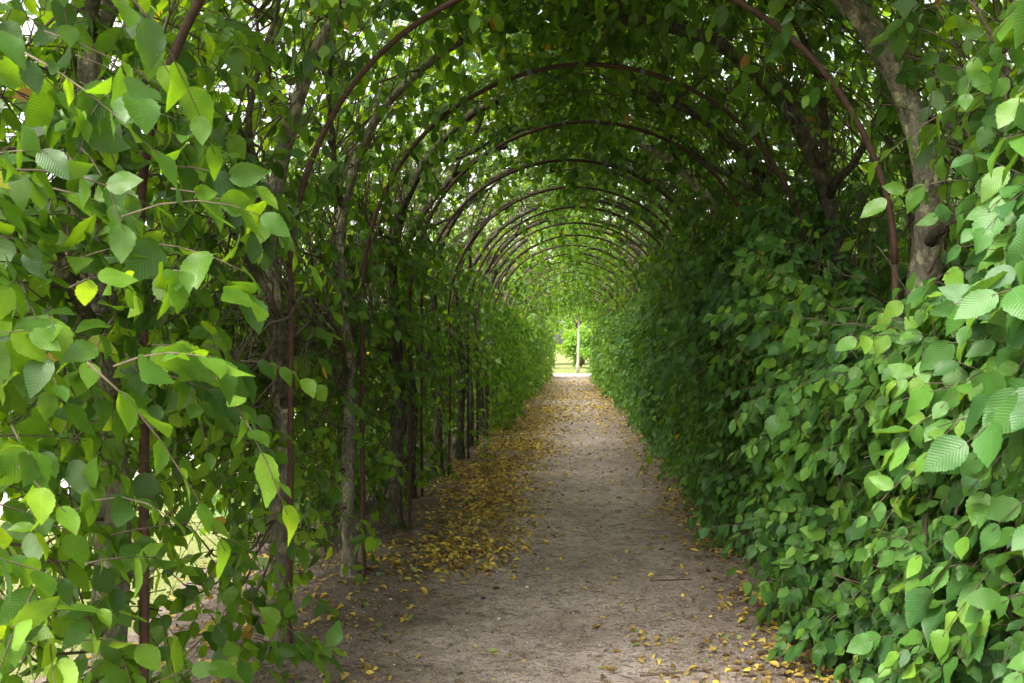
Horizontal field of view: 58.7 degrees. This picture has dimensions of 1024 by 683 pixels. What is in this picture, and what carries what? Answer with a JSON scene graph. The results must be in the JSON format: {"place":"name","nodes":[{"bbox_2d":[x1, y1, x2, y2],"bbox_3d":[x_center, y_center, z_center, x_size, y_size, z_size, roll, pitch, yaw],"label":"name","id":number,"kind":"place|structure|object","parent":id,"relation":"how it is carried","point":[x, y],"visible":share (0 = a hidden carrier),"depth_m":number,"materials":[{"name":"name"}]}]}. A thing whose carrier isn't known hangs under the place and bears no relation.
{"place":"outdoors","nodes":[
{"label":"outdoors","id":0,"kind":"place"},
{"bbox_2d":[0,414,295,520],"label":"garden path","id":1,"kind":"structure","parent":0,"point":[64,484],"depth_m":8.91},
{"bbox_2d":[0,348,591,682],"bbox_3d":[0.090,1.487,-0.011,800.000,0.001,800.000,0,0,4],"label":"ground","id":2,"kind":"structure","parent":0,"point":[563,363],"depth_m":6.40,"materials":[{"name":"plant"}]},
{"bbox_2d":[0,0,376,682],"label":"hornbeam tree","id":3,"kind":"object","parent":2,"relation":"on","point":[82,104],"visible":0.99,"depth_m":2.40,"materials":[{"name":"green plant"}]},
{"bbox_2d":[161,143,302,327],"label":"tree","id":4,"kind":"object","parent":2,"relation":"on","point":[230,241],"depth_m":32.33,"materials":[{"name":"green plant"}]},
{"bbox_2d":[0,0,577,679],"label":"hornbeam tree","id":5,"kind":"object","parent":2,"relation":"on","point":[284,136],"visible":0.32,"depth_m":4.34,"materials":[{"name":"green plant"}]},
{"bbox_2d":[131,0,671,596],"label":"hornbeam tree","id":6,"kind":"object","parent":2,"relation":"on","point":[345,314],"visible":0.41,"depth_m":5.62,"materials":[{"name":"green plant"}]},
{"bbox_2d":[190,0,638,555],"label":"hornbeam tree","id":7,"kind":"object","parent":2,"relation":"on","point":[397,402],"visible":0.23,"depth_m":7.02,"materials":[{"name":"green plant"}]},
{"bbox_2d":[296,62,623,488],"bbox_3d":[-0.615,-0.860,9.520,3.852,5.224,3.450,0,0,4],"label":"hornbeam tree","id":8,"kind":"object","parent":2,"relation":"on","point":[436,457],"visible":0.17,"depth_m":9.89,"materials":[{"name":"green plant"}]},
{"bbox_2d":[296,13,635,509],"bbox_3d":[-0.706,-0.728,8.212,3.675,5.083,3.666,0,0,4],"label":"hornbeam tree","id":9,"kind":"object","parent":2,"relation":"on","point":[416,453],"visible":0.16,"depth_m":8.42,"materials":[{"name":"green plant"}]},
{"bbox_2d":[444,219,535,308],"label":"tree","id":10,"kind":"object","parent":2,"relation":"on","point":[489,245],"depth_m":66.63,"materials":[{"name":"green plant"}]},
{"bbox_2d":[376,133,606,457],"bbox_3d":[-0.335,-0.762,12.834,3.702,4.942,2.984,0,0,-17],"label":"hornbeam tree","id":11,"kind":"object","parent":2,"relation":"on","point":[513,219],"visible":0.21,"depth_m":12.67,"materials":[{"name":"green plant"}]},
{"bbox_2d":[369,119,616,462],"bbox_3d":[-0.250,-0.719,11.767,3.896,4.923,3.468,0,0,4],"label":"hornbeam tree","id":12,"kind":"object","parent":2,"relation":"on","point":[460,447],"visible":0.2,"depth_m":11.35,"materials":[{"name":"green plant"}]},
{"bbox_2d":[410,157,600,442],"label":"hornbeam tree","id":13,"kind":"object","parent":2,"relation":"on","point":[509,238],"visible":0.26,"depth_m":14.15,"materials":[{"name":"green plant"}]},
{"bbox_2d":[432,185,599,431],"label":"hornbeam tree","id":14,"kind":"object","parent":2,"relation":"on","point":[504,371],"visible":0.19,"depth_m":15.67,"materials":[{"name":"green plant"}]},
{"bbox_2d":[445,199,595,423],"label":"hornbeam tree","id":15,"kind":"object","parent":2,"relation":"on","point":[511,353],"visible":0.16,"depth_m":17.04,"materials":[{"name":"green plant"}]},
{"bbox_2d":[456,213,585,416],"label":"hornbeam tree","id":16,"kind":"object","parent":2,"relation":"on","point":[531,253],"visible":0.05,"depth_m":18.52,"materials":[{"name":"green plant"}]},
{"bbox_2d":[478,236,579,398],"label":"hornbeam tree","id":17,"kind":"object","parent":2,"relation":"on","point":[546,288],"visible":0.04,"depth_m":22.87,"materials":[{"name":"green plant"}]},
{"bbox_2d":[473,223,586,411],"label":"hornbeam tree","id":18,"kind":"object","parent":2,"relation":"on","point":[524,387],"visible":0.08,"depth_m":20.12,"materials":[{"name":"green plant"}]},
{"bbox_2d":[466,238,593,407],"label":"hornbeam tree","id":19,"kind":"object","parent":2,"relation":"on","point":[541,280],"visible":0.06,"depth_m":21.43,"materials":[{"name":"green plant"}]},
{"bbox_2d":[503,247,587,398],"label":"hornbeam tree","id":20,"kind":"object","parent":2,"relation":"on","point":[535,337],"visible":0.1,"depth_m":24.28,"materials":[{"name":"green plant"}]},
{"bbox_2d":[511,266,579,388],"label":"hornbeam tree","id":21,"kind":"object","parent":2,"relation":"on","point":[564,297],"visible":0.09,"depth_m":28.57,"materials":[{"name":"green plant"}]},
{"bbox_2d":[511,248,584,393],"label":"hornbeam tree","id":22,"kind":"object","parent":2,"relation":"on","point":[539,326],"visible":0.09,"depth_m":27.11,"materials":[{"name":"green plant"}]},
{"bbox_2d":[514,251,586,394],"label":"hornbeam tree","id":23,"kind":"object","parent":2,"relation":"on","point":[532,343],"visible":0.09,"depth_m":25.70,"materials":[{"name":"green plant"}]},
{"bbox_2d":[527,290,577,384],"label":"hornbeam tree","id":24,"kind":"object","parent":2,"relation":"on","point":[547,344],"visible":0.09,"depth_m":32.82,"materials":[{"name":"green plant"}]},
{"bbox_2d":[538,298,566,379],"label":"hornbeam tree","id":25,"kind":"object","parent":2,"relation":"on","point":[550,326],"visible":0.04,"depth_m":37.18,"materials":[{"name":"green plant"}]},
{"bbox_2d":[529,286,576,385],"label":"hornbeam tree","id":26,"kind":"object","parent":2,"relation":"on","point":[559,307],"visible":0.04,"depth_m":31.35,"materials":[{"name":"green plant"}]},
{"bbox_2d":[520,283,587,387],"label":"hornbeam tree","id":27,"kind":"object","parent":2,"relation":"on","point":[543,317],"visible":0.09,"depth_m":29.90,"materials":[{"name":"green plant"}]},
{"bbox_2d":[536,309,573,381],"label":"hornbeam tree","id":28,"kind":"object","parent":2,"relation":"on","point":[551,340],"visible":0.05,"depth_m":35.89,"materials":[{"name":"green plant"}]},
{"bbox_2d":[532,295,579,383],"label":"hornbeam tree","id":29,"kind":"object","parent":2,"relation":"on","point":[548,334],"visible":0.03,"depth_m":34.09,"materials":[{"name":"green plant"}]},
{"bbox_2d":[538,298,575,377],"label":"hornbeam tree","id":30,"kind":"object","parent":2,"relation":"on","point":[553,364],"visible":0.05,"depth_m":38.34,"materials":[{"name":"green plant"}]},
{"bbox_2d":[552,341,563,359],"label":"shrub","id":31,"kind":"object","parent":2,"relation":"on","point":[558,347],"visible":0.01,"depth_m":57.23,"materials":[{"name":"green plant"}]},
{"bbox_2d":[545,298,574,376],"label":"hornbeam tree","id":32,"kind":"object","parent":2,"relation":"on","point":[554,341],"visible":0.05,"depth_m":41.25,"materials":[{"name":"green plant"}]},
{"bbox_2d":[548,313,573,377],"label":"hornbeam tree","id":33,"kind":"object","parent":2,"relation":"on","point":[555,347],"visible":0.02,"depth_m":39.89,"materials":[{"name":"green plant"}]},
{"bbox_2d":[420,159,706,496],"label":"garden arch","id":34,"kind":"structure","parent":2,"relation":"on","point":[468,199],"depth_m":8.42,"materials":[{"name":"metal"}]},
{"bbox_2d":[466,206,663,458],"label":"garden arch","id":35,"kind":"structure","parent":2,"relation":"on","point":[533,216],"depth_m":11.30,"materials":[{"name":"metal"}]},
{"bbox_2d":[491,244,640,427],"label":"garden arch","id":36,"kind":"structure","parent":2,"relation":"on","point":[625,265],"depth_m":15.56,"materials":[{"name":"metal"}]},
{"bbox_2d":[485,234,648,435],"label":"garden arch","id":37,"kind":"structure","parent":2,"relation":"on","point":[524,251],"depth_m":14.14,"materials":[{"name":"metal"}]},
{"bbox_2d":[447,186,687,476],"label":"garden arch","id":38,"kind":"structure","parent":2,"relation":"on","point":[506,207],"depth_m":9.86,"materials":[{"name":"metal"}]},
{"bbox_2d":[476,222,661,445],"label":"garden arch","id":39,"kind":"structure","parent":2,"relation":"on","point":[557,224],"depth_m":12.73,"materials":[{"name":"metal"}]},
{"bbox_2d":[501,253,637,418],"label":"garden arch","id":40,"kind":"structure","parent":2,"relation":"on","point":[561,255],"depth_m":16.97,"materials":[{"name":"metal"}]},
{"bbox_2d":[525,280,613,317],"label":"garden arch","id":41,"kind":"structure","parent":2,"relation":"on","point":[559,283],"depth_m":24.16,"materials":[{"name":"metal"}]},
{"bbox_2d":[527,217,612,362],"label":"tree","id":42,"kind":"object","parent":2,"relation":"on","point":[570,325],"visible":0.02,"depth_m":67.60,"materials":[{"name":"green plant"}]},
{"bbox_2d":[529,287,610,317],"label":"garden arch","id":43,"kind":"structure","parent":2,"relation":"on","point":[571,287],"depth_m":26.99,"materials":[{"name":"metal"}]},
{"bbox_2d":[526,284,614,316],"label":"garden arch","id":44,"kind":"structure","parent":2,"relation":"on","point":[578,285],"depth_m":25.54,"materials":[{"name":"metal"}]},
{"bbox_2d":[531,290,609,318],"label":"garden arch","id":45,"kind":"structure","parent":2,"relation":"on","point":[579,291],"depth_m":28.41,"materials":[{"name":"metal"}]},
{"bbox_2d":[516,272,625,310],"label":"garden arch","id":46,"kind":"structure","parent":2,"relation":"on","point":[581,273],"depth_m":21.25,"materials":[{"name":"metal"}]},
{"bbox_2d":[520,276,621,312],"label":"garden arch","id":47,"kind":"structure","parent":2,"relation":"on","point":[581,278],"depth_m":22.67,"materials":[{"name":"metal"}]},
{"bbox_2d":[508,260,636,308],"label":"garden arch","id":48,"kind":"structure","parent":2,"relation":"on","point":[583,262],"depth_m":18.39,"materials":[{"name":"metal"}]},
{"bbox_2d":[514,266,633,362],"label":"garden arch","id":49,"kind":"structure","parent":2,"relation":"on","point":[574,267],"depth_m":19.83,"materials":[{"name":"metal"}]},
{"bbox_2d":[136,0,1014,682],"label":"garden arch","id":50,"kind":"structure","parent":2,"relation":"on","point":[142,338],"depth_m":2.73,"materials":[{"name":"metal"}]},
{"bbox_2d":[560,323,591,367],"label":"shrub","id":51,"kind":"object","parent":2,"relation":"on","point":[570,344],"visible":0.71,"depth_m":57.87,"materials":[{"name":"green plant"}]},
{"bbox_2d":[572,313,582,373],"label":"birch tree","id":52,"kind":"object","parent":2,"relation":"on","point":[578,324],"visible":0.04,"depth_m":47.39,"materials":[{"name":"white plant"}]},
{"bbox_2d":[566,310,591,328],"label":"hornbeam tree","id":53,"kind":"object","parent":2,"relation":"on","point":[581,320],"visible":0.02,"depth_m":41.34,"materials":[{"name":"green plant"}]},
{"bbox_2d":[408,120,750,529],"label":"garden arch","id":54,"kind":"structure","parent":2,"relation":"on","point":[656,135],"depth_m":6.97,"materials":[{"name":"metal"}]},
{"bbox_2d":[563,285,598,337],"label":"hornbeam tree","id":55,"kind":"object","parent":2,"relation":"on","point":[588,316],"visible":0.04,"depth_m":35.71,"materials":[{"name":"green plant"}]},
{"bbox_2d":[567,296,595,331],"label":"hornbeam tree","id":56,"kind":"object","parent":2,"relation":"on","point":[587,320],"visible":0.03,"depth_m":38.03,"materials":[{"name":"green plant"}]},
{"bbox_2d":[567,297,600,327],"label":"hornbeam tree","id":57,"kind":"object","parent":2,"relation":"on","point":[578,311],"visible":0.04,"depth_m":34.09,"materials":[{"name":"green plant"}]},
{"bbox_2d":[573,288,596,327],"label":"hornbeam tree","id":58,"kind":"object","parent":2,"relation":"on","point":[588,322],"visible":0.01,"depth_m":36.99,"materials":[{"name":"green plant"}]},
{"bbox_2d":[359,62,812,578],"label":"garden arch","id":59,"kind":"structure","parent":2,"relation":"on","point":[732,116],"depth_m":5.56,"materials":[{"name":"metal"}]},
{"bbox_2d":[571,300,600,341],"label":"hornbeam tree","id":60,"kind":"object","parent":2,"relation":"on","point":[583,318],"visible":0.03,"depth_m":39.67,"materials":[{"name":"green plant"}]},
{"bbox_2d":[562,283,611,328],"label":"hornbeam tree","id":61,"kind":"object","parent":2,"relation":"on","point":[585,307],"visible":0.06,"depth_m":30.93,"materials":[{"name":"green plant"}]},
{"bbox_2d":[559,279,615,337],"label":"hornbeam tree","id":62,"kind":"object","parent":2,"relation":"on","point":[577,304],"visible":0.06,"depth_m":29.83,"materials":[{"name":"green plant"}]},
{"bbox_2d":[567,285,608,323],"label":"hornbeam tree","id":63,"kind":"object","parent":2,"relation":"on","point":[592,311],"visible":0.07,"depth_m":32.73,"materials":[{"name":"green plant"}]},
{"bbox_2d":[552,273,630,325],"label":"hornbeam tree","id":64,"kind":"object","parent":2,"relation":"on","point":[588,302],"visible":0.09,"depth_m":28.28,"materials":[{"name":"green plant"}]},
{"bbox_2d":[556,263,627,328],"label":"hornbeam tree","id":65,"kind":"object","parent":2,"relation":"on","point":[594,280],"visible":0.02,"depth_m":25.44,"materials":[{"name":"green plant"}]},
{"bbox_2d":[286,0,898,657],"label":"garden arch","id":66,"kind":"structure","parent":2,"relation":"on","point":[804,50],"depth_m":4.14,"materials":[{"name":"metal"}]},
{"bbox_2d":[543,210,650,328],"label":"hornbeam tree","id":67,"kind":"object","parent":2,"relation":"on","point":[605,267],"visible":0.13,"depth_m":18.57,"materials":[{"name":"green plant"}]},
{"bbox_2d":[546,217,647,319],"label":"hornbeam tree","id":68,"kind":"object","parent":2,"relation":"on","point":[612,267],"visible":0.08,"depth_m":19.83,"materials":[{"name":"green plant"}]},
{"bbox_2d":[562,230,631,320],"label":"hornbeam tree","id":69,"kind":"object","parent":2,"relation":"on","point":[583,284],"visible":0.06,"depth_m":22.62,"materials":[{"name":"green plant"}]},
{"bbox_2d":[552,206,645,313],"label":"hornbeam tree","id":70,"kind":"object","parent":2,"relation":"on","point":[616,249],"visible":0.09,"depth_m":16.95,"materials":[{"name":"green plant"}]},
{"bbox_2d":[560,212,639,340],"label":"hornbeam tree","id":71,"kind":"object","parent":2,"relation":"on","point":[607,288],"visible":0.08,"depth_m":21.27,"materials":[{"name":"green plant"}]},
{"bbox_2d":[565,238,637,314],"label":"hornbeam tree","id":72,"kind":"object","parent":2,"relation":"on","point":[598,289],"depth_m":24.04,"materials":[{"name":"green plant"}]},
{"bbox_2d":[574,275,630,319],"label":"hornbeam tree","id":73,"kind":"object","parent":2,"relation":"on","point":[592,298],"visible":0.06,"depth_m":27.11,"materials":[{"name":"green plant"}]},
{"bbox_2d":[528,168,678,390],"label":"hornbeam tree","id":74,"kind":"object","parent":2,"relation":"on","point":[608,225],"visible":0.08,"depth_m":14.09,"materials":[{"name":"green plant"}]},
{"bbox_2d":[552,182,657,318],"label":"hornbeam tree","id":75,"kind":"object","parent":2,"relation":"on","point":[586,228],"visible":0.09,"depth_m":15.56,"materials":[{"name":"green plant"}]},
{"bbox_2d":[508,82,727,365],"bbox_3d":[1.899,-0.778,11.374,3.843,4.817,3.616,0,0,4],"label":"hornbeam tree","id":76,"kind":"object","parent":2,"relation":"on","point":[653,201],"visible":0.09,"depth_m":11.15,"materials":[{"name":"green plant"}]},
{"bbox_2d":[514,144,736,448],"bbox_3d":[1.830,-0.763,12.263,3.803,4.796,3.802,0,0,4],"label":"hornbeam tree","id":77,"kind":"object","parent":2,"relation":"on","point":[651,207],"visible":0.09,"depth_m":12.63,"materials":[{"name":"green plant"}]},
{"bbox_2d":[469,22,793,462],"bbox_3d":[1.551,-0.824,9.871,4.536,4.899,3.664,0,0,4],"label":"hornbeam tree","id":78,"kind":"object","parent":2,"relation":"on","point":[553,145],"visible":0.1,"depth_m":9.84,"materials":[{"name":"green plant"}]},
{"bbox_2d":[490,20,875,304],"bbox_3d":[1.617,-0.835,8.335,4.097,4.909,3.982,0,0,4],"label":"hornbeam tree","id":79,"kind":"object","parent":2,"relation":"on","point":[691,182],"visible":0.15,"depth_m":8.17,"materials":[{"name":"green plant"}]},
{"bbox_2d":[479,0,976,297],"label":"hornbeam tree","id":80,"kind":"object","parent":2,"relation":"on","point":[750,155],"visible":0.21,"depth_m":6.85,"materials":[{"name":"green plant"}]},
{"bbox_2d":[464,0,1013,313],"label":"hornbeam tree","id":81,"kind":"object","parent":2,"relation":"on","point":[814,157],"visible":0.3,"depth_m":5.47,"materials":[{"name":"green plant"}]},
{"bbox_2d":[522,0,1023,450],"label":"hornbeam tree","id":82,"kind":"object","parent":2,"relation":"on","point":[886,46],"visible":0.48,"depth_m":4.04,"materials":[{"name":"green plant"}]},
{"bbox_2d":[728,133,870,234],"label":"tree","id":83,"kind":"object","parent":2,"relation":"on","point":[810,183],"depth_m":29.70,"materials":[{"name":"green plant"}]},
{"bbox_2d":[586,2,1023,682],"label":"hedge","id":84,"kind":"object","parent":2,"relation":"on","point":[860,472],"visible":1,"depth_m":3.80,"materials":[{"name":"green plant"}]},
{"bbox_2d":[785,11,1018,268],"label":"tree","id":85,"kind":"object","parent":2,"relation":"on","point":[896,198],"visible":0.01,"depth_m":19.80,"materials":[{"name":"green plant"}]},
{"bbox_2d":[860,0,1023,272],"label":"hornbeam tree","id":86,"kind":"object","parent":2,"relation":"on","point":[981,75],"visible":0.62,"depth_m":2.61,"materials":[{"name":"green plant"}]},
{"bbox_2d":[920,22,1016,201],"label":"tree","id":87,"kind":"object","parent":2,"relation":"on","point":[1014,83],"visible":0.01,"depth_m":12.91,"materials":[{"name":"green plant"}]},
{"bbox_2d":[29,376,861,682],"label":"path","id":88,"kind":"structure","parent":0,"point":[535,668],"depth_m":5.29,"materials":[{"name":"soil"}]},
{"bbox_2d":[86,376,861,682],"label":"leaf litter","id":89,"kind":"object","parent":88,"relation":"on","point":[433,550],"visible":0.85,"depth_m":7.04,"materials":[{"name":"yellow plant"}]},
{"bbox_2d":[153,428,848,682],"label":"debris","id":90,"kind":"object","parent":88,"relation":"on","point":[418,586],"visible":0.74,"depth_m":5.34,"materials":[{"name":"yellow plant"}]},
{"bbox_2d":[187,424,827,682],"bbox_3d":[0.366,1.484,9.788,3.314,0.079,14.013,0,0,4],"label":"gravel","id":91,"kind":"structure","parent":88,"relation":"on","point":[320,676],"depth_m":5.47,"materials":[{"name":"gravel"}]},
{"bbox_2d":[649,577,690,580],"bbox_3d":[0.985,1.488,5.700,0.260,0.016,0.050,0,0,-7],"label":"twig","id":92,"kind":"object","parent":88,"relation":"on","point":[668,579],"visible":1,"depth_m":5.68,"materials":[{"name":"brown wood"}]},
{"bbox_2d":[640,667,712,676],"bbox_3d":[0.738,1.486,4.100,0.345,0.018,0.048,0,0,-9],"label":"twig","id":93,"kind":"object","parent":88,"relation":"on","point":[649,674],"visible":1,"depth_m":4.08,"materials":[{"name":"brown wood"}]},
{"bbox_2d":[0,0,1013,347],"label":"sky","id":94,"kind":"structure","parent":0,"point":[25,28],"materials":[{"name":"white"}]},
{"bbox_2d":[553,374,590,375],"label":"garden path","id":95,"kind":"structure","parent":0,"point":[572,374],"depth_m":45.13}
]}

